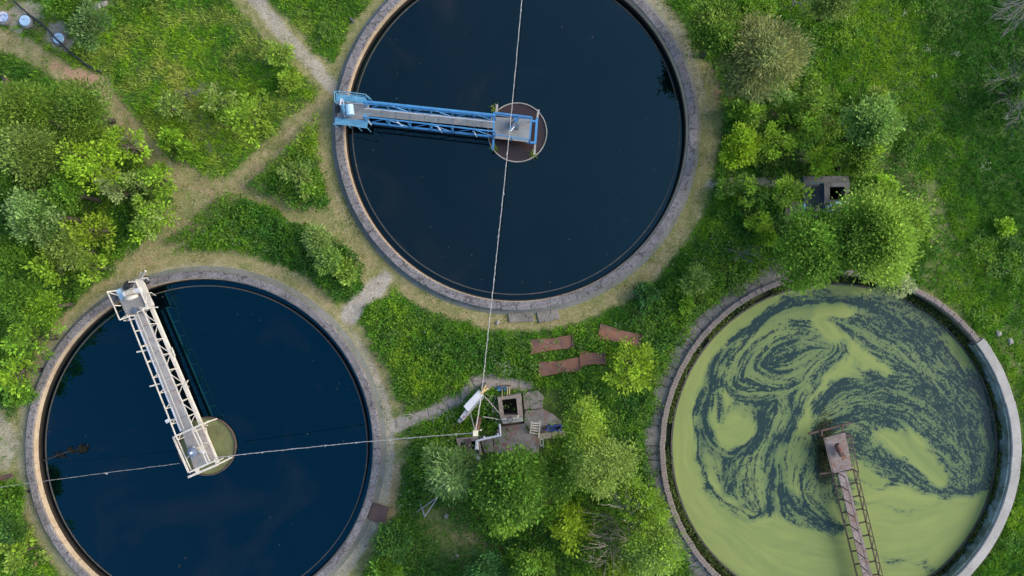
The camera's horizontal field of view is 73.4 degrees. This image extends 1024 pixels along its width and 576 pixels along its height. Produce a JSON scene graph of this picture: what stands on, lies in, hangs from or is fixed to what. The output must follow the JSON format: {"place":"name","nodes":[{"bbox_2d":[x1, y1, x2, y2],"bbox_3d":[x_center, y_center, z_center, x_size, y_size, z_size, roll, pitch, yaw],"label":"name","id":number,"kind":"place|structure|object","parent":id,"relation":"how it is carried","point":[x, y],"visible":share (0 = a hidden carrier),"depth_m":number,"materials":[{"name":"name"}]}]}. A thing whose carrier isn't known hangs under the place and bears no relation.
{"place":"outdoors","nodes":[
{"label":"outdoors","id":0,"kind":"place"},
{"bbox_2d":[395,373,532,427],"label":"path","id":1,"kind":"structure","parent":0,"point":[491,380],"depth_m":45.95,"materials":[{"name":"concrete"}]},
{"bbox_2d":[0,0,1023,575],"bbox_3d":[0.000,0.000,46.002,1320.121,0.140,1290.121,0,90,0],"label":"ground","id":2,"kind":"structure","parent":0,"point":[348,312],"depth_m":46.00,"materials":[{"name":"plant"}]},
{"bbox_2d":[0,476,29,519],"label":"shrub","id":3,"kind":"object","parent":2,"relation":"on","point":[11,500],"visible":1,"depth_m":44.22,"materials":[{"name":"green plant"}]},
{"bbox_2d":[0,516,29,551],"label":"shrub","id":4,"kind":"object","parent":2,"relation":"on","point":[11,531],"visible":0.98,"depth_m":44.60,"materials":[{"name":"green plant"}]},
{"bbox_2d":[2,377,39,407],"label":"shrub","id":5,"kind":"object","parent":2,"relation":"on","point":[25,397],"visible":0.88,"depth_m":44.39,"materials":[{"name":"green plant"}]},
{"bbox_2d":[0,160,41,210],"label":"tree","id":6,"kind":"object","parent":2,"relation":"on","point":[6,182],"visible":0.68,"depth_m":41.36,"materials":[{"name":"green plant"}]},
{"bbox_2d":[0,229,42,281],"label":"tree","id":7,"kind":"object","parent":2,"relation":"on","point":[13,253],"visible":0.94,"depth_m":42.08,"materials":[{"name":"green plant"}]},
{"bbox_2d":[0,355,42,397],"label":"tree","id":8,"kind":"object","parent":2,"relation":"on","point":[7,378],"visible":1,"depth_m":43.61,"materials":[{"name":"green plant"}]},
{"bbox_2d":[0,525,53,574],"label":"shrub","id":9,"kind":"object","parent":2,"relation":"on","point":[13,556],"visible":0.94,"depth_m":44.62,"materials":[{"name":"green plant"}]},
{"bbox_2d":[0,270,55,329],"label":"tree","id":10,"kind":"object","parent":2,"relation":"on","point":[13,298],"visible":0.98,"depth_m":42.09,"materials":[{"name":"green plant"}]},
{"bbox_2d":[0,70,66,141],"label":"tree","id":11,"kind":"object","parent":2,"relation":"on","point":[20,100],"visible":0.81,"depth_m":41.50,"materials":[{"name":"green plant"}]},
{"bbox_2d":[0,320,67,360],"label":"tree","id":12,"kind":"object","parent":2,"relation":"on","point":[21,337],"visible":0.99,"depth_m":43.22,"materials":[{"name":"green plant"}]},
{"bbox_2d":[0,113,83,191],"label":"tree","id":13,"kind":"object","parent":2,"relation":"on","point":[31,154],"visible":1,"depth_m":40.83,"materials":[{"name":"green plant"}]},
{"bbox_2d":[0,182,84,248],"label":"tree","id":14,"kind":"object","parent":2,"relation":"on","point":[33,216],"visible":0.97,"depth_m":41.06,"materials":[{"name":"green plant"}]},
{"bbox_2d":[17,286,75,329],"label":"tree","id":15,"kind":"object","parent":2,"relation":"on","point":[44,310],"visible":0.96,"depth_m":42.56,"materials":[{"name":"green plant"}]},
{"bbox_2d":[20,250,86,287],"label":"tree","id":16,"kind":"object","parent":2,"relation":"on","point":[46,272],"visible":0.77,"depth_m":42.48,"materials":[{"name":"green plant"}]},
{"bbox_2d":[41,0,89,20],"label":"shrub","id":17,"kind":"object","parent":2,"relation":"on","point":[63,8],"visible":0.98,"depth_m":43.66,"materials":[{"name":"green plant"}]},
{"bbox_2d":[35,227,98,270],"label":"tree","id":18,"kind":"object","parent":2,"relation":"on","point":[64,250],"visible":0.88,"depth_m":42.36,"materials":[{"name":"green plant"}]},
{"bbox_2d":[37,167,104,218],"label":"tree","id":19,"kind":"object","parent":2,"relation":"on","point":[66,192],"visible":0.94,"depth_m":41.73,"materials":[{"name":"green plant"}]},
{"bbox_2d":[41,71,122,152],"bbox_3d":[-26.725,-11.428,43.576,5.070,5.092,4.655,-41,90,0],"label":"tree","id":20,"kind":"object","parent":2,"relation":"on","point":[73,105],"visible":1,"depth_m":42.10,"materials":[{"name":"green plant"}]},
{"bbox_2d":[48,137,122,195],"bbox_3d":[-26.089,-7.449,43.172,3.962,5.910,3.766,0,90,0],"label":"tree","id":21,"kind":"object","parent":2,"relation":"on","point":[93,166],"visible":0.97,"depth_m":41.79,"materials":[{"name":"green plant"}]},
{"bbox_2d":[57,211,116,252],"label":"tree","id":22,"kind":"object","parent":2,"relation":"on","point":[97,231],"visible":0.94,"depth_m":43.32,"materials":[{"name":"green plant"}]},
{"bbox_2d":[64,0,114,55],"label":"shrub","id":23,"kind":"object","parent":2,"relation":"on","point":[86,22],"visible":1,"depth_m":44.23,"materials":[{"name":"green plant"}]},
{"bbox_2d":[75,250,109,288],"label":"tree","id":24,"kind":"object","parent":2,"relation":"on","point":[89,275],"visible":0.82,"depth_m":44.01,"materials":[{"name":"green plant"}]},
{"bbox_2d":[92,165,133,204],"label":"tree","id":25,"kind":"object","parent":2,"relation":"on","point":[116,192],"visible":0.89,"depth_m":43.19,"materials":[{"name":"green plant"}]},
{"bbox_2d":[96,124,152,165],"bbox_3d":[-24.471,-8.990,43.795,2.458,4.639,2.612,0,90,0],"label":"shrub","id":26,"kind":"object","parent":2,"relation":"on","point":[131,146],"visible":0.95,"depth_m":43.44,"materials":[{"name":"green plant"}]},
{"bbox_2d":[118,169,162,203],"bbox_3d":[-24.277,-6.551,44.537,2.465,3.153,2.265,-32,90,0],"label":"shrub","id":27,"kind":"object","parent":2,"relation":"on","point":[131,180],"visible":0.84,"depth_m":44.01,"materials":[{"name":"green plant"}]},
{"bbox_2d":[126,193,180,244],"bbox_3d":[-23.129,-4.391,44.305,3.399,3.595,3.324,0,90,0],"label":"shrub","id":28,"kind":"object","parent":2,"relation":"on","point":[154,218],"visible":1,"depth_m":43.94,"materials":[{"name":"green plant"}]},
{"bbox_2d":[136,160,178,201],"bbox_3d":[-22.909,-6.910,44.488,2.216,3.251,2.664,-22,90,0],"label":"shrub","id":29,"kind":"object","parent":2,"relation":"on","point":[157,178],"visible":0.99,"depth_m":44.29,"materials":[{"name":"green plant"}]},
{"bbox_2d":[156,125,186,151],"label":"shrub","id":30,"kind":"object","parent":2,"relation":"on","point":[166,139],"visible":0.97,"depth_m":44.69,"materials":[{"name":"green plant"}]},
{"bbox_2d":[154,89,192,121],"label":"shrub","id":31,"kind":"object","parent":2,"relation":"on","point":[166,107],"visible":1,"depth_m":44.75,"materials":[{"name":"green plant"}]},
{"bbox_2d":[174,135,193,162],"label":"shrub","id":32,"kind":"object","parent":2,"relation":"on","point":[183,154],"visible":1,"depth_m":45.11,"materials":[{"name":"green plant"}]},
{"bbox_2d":[25,266,385,575],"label":"settling tank","id":33,"kind":"object","parent":2,"relation":"on","point":[221,434],"visible":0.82,"depth_m":45.90,"materials":[{"name":"concrete"}]},
{"bbox_2d":[107,270,232,477],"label":"scraper bridge","id":34,"kind":"structure","parent":33,"relation":"on","point":[134,297],"depth_m":45.10,"materials":[{"name":"white paint"}]},
{"bbox_2d":[43,280,372,575],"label":"tank water","id":35,"kind":"structure","parent":33,"relation":"in","point":[256,384],"depth_m":46.14,"materials":[{"name":"liquid"}]},
{"bbox_2d":[368,503,388,524],"bbox_3d":[-8.885,15.076,45.807,1.229,0.105,1.286,15,90,0],"label":"steel plate","id":36,"kind":"object","parent":33,"relation":"on","point":[378,513],"visible":0.93,"depth_m":45.80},
{"bbox_2d":[200,82,237,120],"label":"shrub","id":37,"kind":"object","parent":2,"relation":"on","point":[230,102],"visible":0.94,"depth_m":44.54,"materials":[{"name":"green plant"}]},
{"bbox_2d":[219,88,278,147],"bbox_3d":[-16.695,-10.809,44.475,3.520,3.260,3.402,-29,90,0],"label":"shrub","id":38,"kind":"object","parent":2,"relation":"on","point":[243,117],"visible":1,"depth_m":44.03,"materials":[{"name":"green plant"}]},
{"bbox_2d":[259,39,296,68],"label":"shrub","id":39,"kind":"object","parent":2,"relation":"on","point":[285,56],"visible":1,"depth_m":44.50,"materials":[{"name":"green plant"}]},
{"bbox_2d":[275,68,306,95],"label":"shrub","id":40,"kind":"object","parent":2,"relation":"on","point":[293,81],"visible":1,"depth_m":44.87,"materials":[{"name":"green plant"}]},
{"bbox_2d":[275,159,312,192],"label":"shrub","id":41,"kind":"object","parent":2,"relation":"on","point":[304,175],"visible":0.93,"depth_m":44.71,"materials":[{"name":"green plant"}]},
{"bbox_2d":[300,222,332,258],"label":"shrub","id":42,"kind":"object","parent":2,"relation":"on","point":[314,236],"visible":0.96,"depth_m":44.36,"materials":[{"name":"green plant"}]},
{"bbox_2d":[309,242,343,276],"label":"shrub","id":43,"kind":"object","parent":2,"relation":"on","point":[328,258],"visible":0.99,"depth_m":44.29,"materials":[{"name":"green plant"}]},
{"bbox_2d":[331,257,360,286],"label":"shrub","id":44,"kind":"object","parent":2,"relation":"on","point":[344,264],"visible":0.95,"depth_m":44.69,"materials":[{"name":"green plant"}]},
{"bbox_2d":[362,553,408,575],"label":"shrub","id":45,"kind":"object","parent":2,"relation":"on","point":[381,566],"visible":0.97,"depth_m":44.83,"materials":[{"name":"green plant"}]},
{"bbox_2d":[368,520,413,565],"bbox_3d":[-7.936,16.628,45.182,3.074,1.863,3.093,0,90,0],"label":"shrub","id":46,"kind":"object","parent":2,"relation":"on","point":[393,539],"visible":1,"depth_m":44.71,"materials":[{"name":"green plant"}]},
{"bbox_2d":[419,440,482,506],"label":"willow tree","id":47,"kind":"object","parent":2,"relation":"on","point":[450,477],"visible":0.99,"depth_m":41.94,"materials":[{"name":"green plant"}]},
{"bbox_2d":[463,544,511,575],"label":"tree","id":48,"kind":"object","parent":2,"relation":"on","point":[485,568],"visible":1,"depth_m":43.01,"materials":[{"name":"green plant"}]},
{"bbox_2d":[0,0,1003,575],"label":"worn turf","id":49,"kind":"structure","parent":2,"relation":"on","point":[362,230],"depth_m":45.98,"materials":[{"name":"green plant"}]},
{"bbox_2d":[498,392,522,425],"bbox_3d":[-0.051,8.104,45.470,1.570,2.160,2.102,-7,90,0],"label":"concrete chamber","id":50,"kind":"object","parent":2,"relation":"on","point":[507,415],"visible":1,"depth_m":45.30,"materials":[{"name":"grey concrete"}]},
{"bbox_2d":[465,437,557,529],"bbox_3d":[-0.020,11.508,42.589,5.605,7.101,5.312,0,90,0],"label":"tree","id":51,"kind":"object","parent":2,"relation":"on","point":[515,482],"visible":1,"depth_m":40.17,"materials":[{"name":"green plant"}]},
{"bbox_2d":[0,0,1023,575],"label":"meadow grass","id":52,"kind":"structure","parent":2,"relation":"on","point":[1004,192],"depth_m":45.94,"materials":[{"name":"plant"}]},
{"bbox_2d":[0,0,1023,575],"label":"weeds","id":53,"kind":"object","parent":2,"relation":"on","point":[404,378],"visible":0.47,"depth_m":45.59,"materials":[{"name":"green plant"}]},
{"bbox_2d":[483,496,543,540],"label":"tree","id":54,"kind":"object","parent":2,"relation":"on","point":[506,530],"visible":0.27,"depth_m":40.98,"materials":[{"name":"green plant"}]},
{"bbox_2d":[331,0,700,314],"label":"settling tank","id":55,"kind":"object","parent":2,"relation":"on","point":[644,11],"visible":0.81,"depth_m":45.74,"materials":[{"name":"concrete"}]},
{"bbox_2d":[333,91,539,154],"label":"scraper bridge","id":56,"kind":"structure","parent":55,"relation":"on","point":[358,111],"depth_m":45.14,"materials":[{"name":"blue paint"}]},
{"bbox_2d":[348,0,683,299],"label":"tank water","id":57,"kind":"structure","parent":55,"relation":"in","point":[595,100],"depth_m":46.14,"materials":[{"name":"liquid"}]},
{"bbox_2d":[493,423,539,452],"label":"concrete slab","id":58,"kind":"structure","parent":2,"relation":"on","point":[520,432],"depth_m":45.70,"materials":[{"name":"concrete"}]},
{"bbox_2d":[500,543,560,575],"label":"tree","id":59,"kind":"object","parent":2,"relation":"on","point":[539,564],"visible":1,"depth_m":42.38,"materials":[{"name":"green plant"}]},
{"bbox_2d":[523,390,543,408],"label":"concrete slab","id":60,"kind":"structure","parent":2,"relation":"on","point":[536,396],"depth_m":45.70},
{"bbox_2d":[524,409,562,431],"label":"concrete slab","id":61,"kind":"structure","parent":2,"relation":"on","point":[544,417],"depth_m":45.78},
{"bbox_2d":[534,492,566,528],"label":"tree","id":62,"kind":"object","parent":2,"relation":"on","point":[549,508],"visible":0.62,"depth_m":43.22,"materials":[{"name":"green plant"}]},
{"bbox_2d":[530,335,573,353],"bbox_3d":[2.658,3.760,45.795,2.916,0.150,0.964,-7,90,0],"label":"steel plate","id":63,"kind":"object","parent":2,"relation":"on","point":[565,342],"visible":1,"depth_m":45.80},
{"bbox_2d":[538,357,580,375],"bbox_3d":[3.174,5.263,45.795,2.902,0.150,0.981,-8,90,0],"label":"steel plate","id":64,"kind":"object","parent":2,"relation":"on","point":[571,365],"visible":1,"depth_m":45.80,"materials":[{"name":"metal"}]},
{"bbox_2d":[541,440,581,505],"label":"tree","id":65,"kind":"object","parent":2,"relation":"on","point":[555,465],"visible":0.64,"depth_m":42.03,"materials":[{"name":"green plant"}]},
{"bbox_2d":[542,500,602,557],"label":"tree","id":66,"kind":"object","parent":2,"relation":"on","point":[568,517],"visible":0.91,"depth_m":42.90,"materials":[{"name":"green plant"}]},
{"bbox_2d":[559,392,612,451],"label":"birch tree","id":67,"kind":"object","parent":2,"relation":"on","point":[588,424],"visible":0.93,"depth_m":40.56,"materials":[{"name":"green plant"}]},
{"bbox_2d":[558,428,644,504],"bbox_3d":[5.229,10.480,42.428,5.048,7.414,4.474,14,90,0],"label":"birch tree","id":68,"kind":"object","parent":2,"relation":"on","point":[605,464],"visible":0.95,"depth_m":40.05,"materials":[{"name":"green plant"}]},
{"bbox_2d":[578,546,638,575],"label":"tree","id":69,"kind":"object","parent":2,"relation":"on","point":[609,570],"visible":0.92,"depth_m":42.60,"materials":[{"name":"green plant"}]},
{"bbox_2d":[597,324,642,346],"bbox_3d":[7.218,3.163,45.795,2.900,0.150,1.050,11,90,0],"label":"steel plate","id":70,"kind":"object","parent":2,"relation":"on","point":[610,331],"visible":0.85,"depth_m":45.80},
{"bbox_2d":[601,335,658,396],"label":"tree","id":71,"kind":"object","parent":2,"relation":"on","point":[646,362],"visible":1,"depth_m":43.26,"materials":[{"name":"green plant"}]},
{"bbox_2d":[583,482,684,575],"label":"dead shrub","id":72,"kind":"object","parent":2,"relation":"on","point":[610,540],"visible":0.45,"depth_m":42.87,"materials":[{"name":"plant"}]},
{"bbox_2d":[606,471,674,530],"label":"tree","id":73,"kind":"object","parent":2,"relation":"on","point":[651,502],"visible":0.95,"depth_m":41.96,"materials":[{"name":"green plant"}]},
{"bbox_2d":[630,279,661,309],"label":"shrub","id":74,"kind":"object","parent":2,"relation":"on","point":[647,294],"visible":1,"depth_m":45.16,"materials":[{"name":"green plant"}]},
{"bbox_2d":[617,507,693,575],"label":"tree","id":75,"kind":"object","parent":2,"relation":"on","point":[644,553],"visible":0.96,"depth_m":41.66,"materials":[{"name":"green plant"}]},
{"bbox_2d":[676,261,716,295],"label":"shrub","id":76,"kind":"object","parent":2,"relation":"on","point":[699,282],"visible":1,"depth_m":44.35,"materials":[{"name":"green plant"}]},
{"bbox_2d":[683,0,749,64],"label":"tree","id":77,"kind":"object","parent":2,"relation":"on","point":[716,23],"visible":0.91,"depth_m":41.50,"materials":[{"name":"green plant"}]},
{"bbox_2d":[714,176,741,200],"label":"shrub","id":78,"kind":"object","parent":2,"relation":"on","point":[723,190],"visible":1,"depth_m":45.08,"materials":[{"name":"green plant"}]},
{"bbox_2d":[721,98,747,122],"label":"shrub","id":79,"kind":"object","parent":2,"relation":"on","point":[736,107],"visible":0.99,"depth_m":44.95,"materials":[{"name":"green plant"}]},
{"bbox_2d":[718,121,765,172],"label":"tree","id":80,"kind":"object","parent":2,"relation":"on","point":[741,144],"visible":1,"depth_m":42.94,"materials":[{"name":"green plant"}]},
{"bbox_2d":[719,66,774,103],"bbox_3d":[15.124,-13.005,43.984,3.351,4.306,3.594,43,90,0],"label":"shrub","id":81,"kind":"object","parent":2,"relation":"on","point":[727,88],"visible":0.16,"depth_m":42.94,"materials":[{"name":"green plant"}]},
{"bbox_2d":[732,172,770,210],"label":"shrub","id":82,"kind":"object","parent":2,"relation":"on","point":[747,187],"visible":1,"depth_m":44.42,"materials":[{"name":"green plant"}]},
{"bbox_2d":[738,101,767,128],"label":"shrub","id":83,"kind":"object","parent":2,"relation":"on","point":[755,110],"visible":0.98,"depth_m":44.59,"materials":[{"name":"green plant"}]},
{"bbox_2d":[735,0,780,27],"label":"tree","id":84,"kind":"object","parent":2,"relation":"on","point":[764,7],"visible":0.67,"depth_m":42.07,"materials":[{"name":"green plant"}]},
{"bbox_2d":[743,203,774,232],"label":"shrub","id":85,"kind":"object","parent":2,"relation":"on","point":[757,224],"visible":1,"depth_m":44.54,"materials":[{"name":"green plant"}]},
{"bbox_2d":[711,5,824,104],"bbox_3d":[15.402,-14.108,42.640,6.730,6.976,6.082,0,90,0],"label":"willow tree","id":86,"kind":"object","parent":2,"relation":"on","point":[771,47],"visible":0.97,"depth_m":40.88,"materials":[{"name":"green plant"}]},
{"bbox_2d":[748,120,803,167],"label":"tree","id":87,"kind":"object","parent":2,"relation":"on","point":[770,145],"visible":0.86,"depth_m":43.92,"materials":[{"name":"green plant"}]},
{"bbox_2d":[768,81,796,107],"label":"shrub","id":88,"kind":"object","parent":2,"relation":"on","point":[780,92],"visible":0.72,"depth_m":44.63,"materials":[{"name":"green plant"}]},
{"bbox_2d":[771,170,814,210],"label":"tree","id":89,"kind":"object","parent":2,"relation":"on","point":[790,186],"visible":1,"depth_m":43.41,"materials":[{"name":"green plant"}]},
{"bbox_2d":[776,107,827,153],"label":"tree","id":90,"kind":"object","parent":2,"relation":"on","point":[807,126],"visible":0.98,"depth_m":43.98,"materials":[{"name":"green plant"}]},
{"bbox_2d":[770,201,857,299],"bbox_3d":[18.209,-2.273,42.405,5.936,7.436,6.075,0,90,0],"label":"tree","id":91,"kind":"object","parent":2,"relation":"on","point":[814,249],"visible":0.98,"depth_m":39.86,"materials":[{"name":"green plant"}]},
{"bbox_2d":[790,84,837,128],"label":"tree","id":92,"kind":"object","parent":2,"relation":"on","point":[816,103],"visible":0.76,"depth_m":44.10,"materials":[{"name":"green plant"}]},
{"bbox_2d":[803,143,840,181],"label":"shrub","id":93,"kind":"object","parent":2,"relation":"on","point":[819,164],"visible":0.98,"depth_m":44.08,"materials":[{"name":"green plant"}]},
{"bbox_2d":[802,176,848,216],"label":"concrete slab","id":94,"kind":"structure","parent":2,"relation":"on","point":[822,179],"depth_m":45.75,"materials":[{"name":"concrete"}]},
{"bbox_2d":[643,263,1021,575],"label":"settling tank","id":95,"kind":"object","parent":2,"relation":"on","point":[1009,446],"visible":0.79,"depth_m":45.75,"materials":[{"name":"concrete"}]},
{"bbox_2d":[808,422,882,575],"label":"scraper bridge","id":96,"kind":"structure","parent":95,"relation":"on","point":[837,451],"depth_m":45.42,"materials":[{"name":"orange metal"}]},
{"bbox_2d":[805,0,862,29],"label":"tree","id":97,"kind":"object","parent":2,"relation":"on","point":[829,8],"visible":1,"depth_m":43.17,"materials":[{"name":"green plant"}]},
{"bbox_2d":[825,182,849,203],"bbox_3d":[21.484,-6.292,46.800,1.727,2.800,1.375,0,90,0],"label":"hatch chamber","id":98,"kind":"object","parent":2,"relation":"on","point":[831,189],"visible":0.44,"depth_m":45.40,"materials":[{"name":"concrete"}]},
{"bbox_2d":[831,140,887,183],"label":"tree","id":99,"kind":"object","parent":2,"relation":"on","point":[863,161],"visible":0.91,"depth_m":42.38,"materials":[{"name":"green plant"}]},
{"bbox_2d":[831,92,907,160],"bbox_3d":[21.985,-10.007,43.270,4.340,5.717,4.233,35,90,0],"label":"tree","id":100,"kind":"object","parent":2,"relation":"on","point":[872,119],"visible":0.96,"depth_m":41.60,"materials":[{"name":"green plant"}]},
{"bbox_2d":[837,169,903,199],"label":"tree","id":101,"kind":"object","parent":2,"relation":"on","point":[888,180],"visible":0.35,"depth_m":41.14,"materials":[{"name":"green plant"}]},
{"bbox_2d":[816,174,943,294],"bbox_3d":[21.479,-3.052,41.808,7.168,8.727,7.044,0,90,0],"label":"tree","id":102,"kind":"object","parent":2,"relation":"on","point":[884,236],"visible":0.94,"depth_m":39.34,"materials":[{"name":"green plant"}]},
{"bbox_2d":[872,273,918,297],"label":"shrub","id":103,"kind":"object","parent":2,"relation":"on","point":[908,286],"visible":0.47,"depth_m":43.37,"materials":[{"name":"green plant"}]},
{"bbox_2d":[982,56,1023,139],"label":"dead tree","id":104,"kind":"object","parent":2,"relation":"on","point":[1021,101],"visible":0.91,"depth_m":43.61,"materials":[{"name":"plant"}]},
{"bbox_2d":[993,216,1017,238],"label":"shrub","id":105,"kind":"object","parent":2,"relation":"on","point":[1005,225],"visible":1,"depth_m":45.28,"materials":[{"name":"green plant"}]},
{"bbox_2d":[997,72,1023,103],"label":"shrub","id":106,"kind":"object","parent":2,"relation":"on","point":[1012,86],"visible":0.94,"depth_m":43.90,"materials":[{"name":"green plant"}]},
{"label":"tank water","id":107,"kind":"structure","parent":0,"visible":0},
{"bbox_2d":[808,400,836,508],"bbox_3d":[21.000,11.234,46.282,2.074,0.315,7.382,0,90,0],"label":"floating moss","id":108,"kind":"object","parent":107,"relation":"on","point":[823,462],"visible":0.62,"depth_m":46.27,"materials":[{"name":"green plant"}]},
{"bbox_2d":[673,285,994,575],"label":"duckweed","id":109,"kind":"object","parent":107,"relation":"on","point":[897,383],"visible":0.96,"depth_m":46.40,"materials":[{"name":"plant"}]},
{"bbox_2d":[665,275,1002,575],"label":"channel weeds","id":110,"kind":"object","parent":107,"relation":"in","point":[690,532],"visible":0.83,"depth_m":46.24,"materials":[{"name":"green plant"}]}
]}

